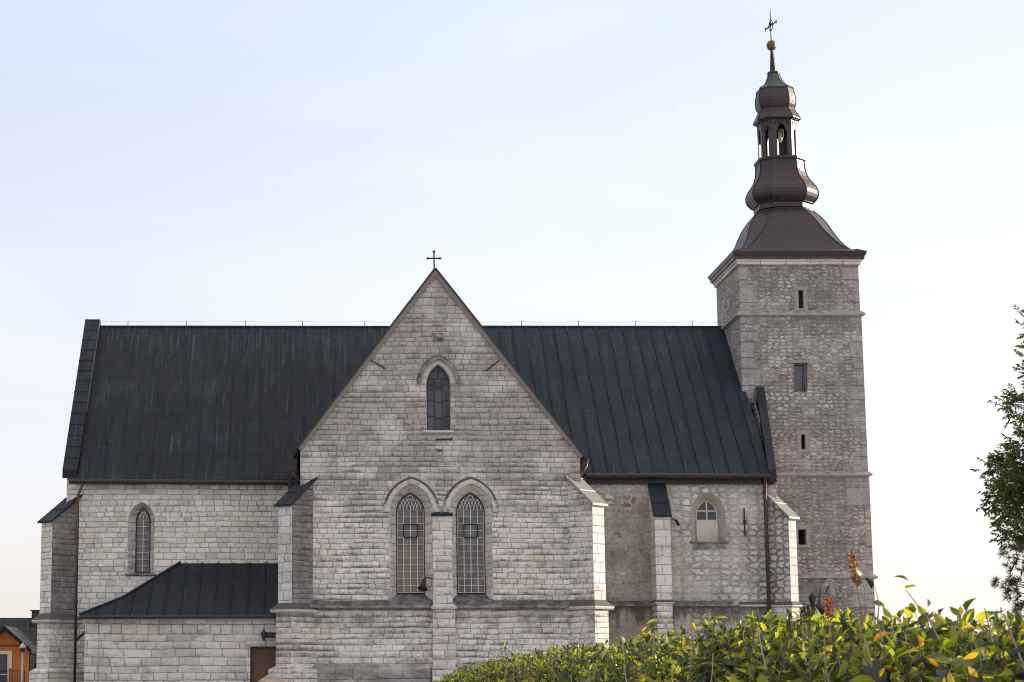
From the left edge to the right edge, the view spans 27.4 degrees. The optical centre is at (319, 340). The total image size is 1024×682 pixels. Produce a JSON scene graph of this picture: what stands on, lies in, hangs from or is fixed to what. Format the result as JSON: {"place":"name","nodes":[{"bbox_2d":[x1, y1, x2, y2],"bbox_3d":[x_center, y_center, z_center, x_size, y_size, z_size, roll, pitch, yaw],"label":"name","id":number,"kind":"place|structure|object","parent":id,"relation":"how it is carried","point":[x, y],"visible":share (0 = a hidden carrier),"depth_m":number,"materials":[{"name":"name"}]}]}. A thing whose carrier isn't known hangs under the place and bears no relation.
{"place":"outdoors","nodes":[
{"label":"outdoors","id":0,"kind":"place"},
{"bbox_2d":[29,10,877,681],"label":"church","id":1,"kind":"structure","parent":0,"point":[323,502],"depth_m":82.59,"materials":[{"name":"stone"}]},
{"bbox_2d":[125,502,155,575],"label":"lancet window","id":2,"kind":"structure","parent":1,"relation":"in","point":[141,521],"depth_m":83.62,"materials":[{"name":"glass"}]},
{"bbox_2d":[260,628,275,640],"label":"wall lantern","id":3,"kind":"object","parent":1,"relation":"attached to","point":[264,635],"depth_m":78.93,"materials":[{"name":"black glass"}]},
{"bbox_2d":[383,477,439,601],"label":"lancet window","id":4,"kind":"structure","parent":1,"relation":"in","point":[409,508],"depth_m":80.16,"materials":[{"name":"glass"}]},
{"bbox_2d":[418,577,432,590],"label":"wall lamp","id":5,"kind":"object","parent":1,"relation":"attached to","point":[422,587],"visible":1,"depth_m":79.13,"materials":[{"name":"black metal"}]},
{"bbox_2d":[417,354,459,432],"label":"gable window","id":6,"kind":"structure","parent":1,"relation":"in","point":[437,381],"depth_m":80.92,"materials":[{"name":"glass"}]},
{"bbox_2d":[442,477,498,599],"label":"lancet window","id":7,"kind":"structure","parent":1,"relation":"in","point":[472,558],"depth_m":80.18,"materials":[{"name":"glass"}]},
{"bbox_2d":[690,492,728,549],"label":"arched window","id":8,"kind":"structure","parent":1,"relation":"in","point":[708,517],"depth_m":82.74,"materials":[{"name":"white paint"}]},
{"bbox_2d":[808,591,816,604],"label":"wall lantern","id":9,"kind":"object","parent":1,"relation":"attached to","point":[812,598],"depth_m":85.04,"materials":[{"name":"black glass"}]},
{"bbox_2d":[826,583,836,601],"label":"statue","id":10,"kind":"object","parent":1,"relation":"attached to","point":[831,591],"visible":0.86,"depth_m":85.55,"materials":[{"name":"grey stone"}]},
{"bbox_2d":[0,0,1023,635],"label":"sky","id":11,"kind":"structure","parent":0,"point":[163,162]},
{"bbox_3d":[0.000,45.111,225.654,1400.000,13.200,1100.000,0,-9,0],"label":"ground","id":12,"kind":"structure","parent":0,"visible":0},
{"bbox_2d":[0,610,39,681],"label":"orange house","id":13,"kind":"structure","parent":12,"relation":"on","point":[15,633],"depth_m":112.79,"materials":[{"name":"paint"}]},
{"bbox_2d":[0,654,8,681],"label":"window","id":14,"kind":"structure","parent":13,"relation":"in","point":[4,658],"depth_m":112.63,"materials":[{"name":"white paint"}]},
{"bbox_2d":[20,643,25,681],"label":"street lamp","id":15,"kind":"object","parent":12,"relation":"on","point":[22,647],"visible":1,"depth_m":92.89,"materials":[{"name":"grey metal"}]},
{"bbox_2d":[258,674,286,681],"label":"stone post","id":16,"kind":"object","parent":12,"relation":"on","point":[271,678],"visible":1,"depth_m":64.77,"materials":[{"name":"stone"}]},
{"bbox_2d":[434,564,1023,681],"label":"hedge","id":17,"kind":"object","parent":12,"relation":"on","point":[941,649],"visible":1,"depth_m":7.56,"materials":[{"name":"green plant"}]},
{"bbox_2d":[824,595,835,639],"bbox_3d":[1.506,0.816,6.151,0.043,0.134,0.047,4,-10,-21],"label":"dock stalk","id":18,"kind":"object","parent":17,"relation":"in","point":[829,599],"visible":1,"depth_m":6.15,"materials":[{"name":"brown plant"}]},
{"bbox_2d":[848,550,862,628],"bbox_3d":[1.431,0.664,5.569,0.036,0.211,0.032,0,-9,0],"label":"dock stalk","id":19,"kind":"object","parent":17,"relation":"in","point":[852,566],"visible":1,"depth_m":5.57,"materials":[{"name":"brown plant"}]},
{"bbox_2d":[970,304,1023,575],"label":"ash tree","id":20,"kind":"object","parent":12,"relation":"on","point":[1009,472],"visible":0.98,"depth_m":44.29,"materials":[{"name":"green plant"}]},
{"bbox_2d":[988,541,1023,616],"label":"pine tree","id":21,"kind":"object","parent":12,"relation":"on","point":[1013,581],"visible":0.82,"depth_m":35.80,"materials":[{"name":"green plant"}]}
]}

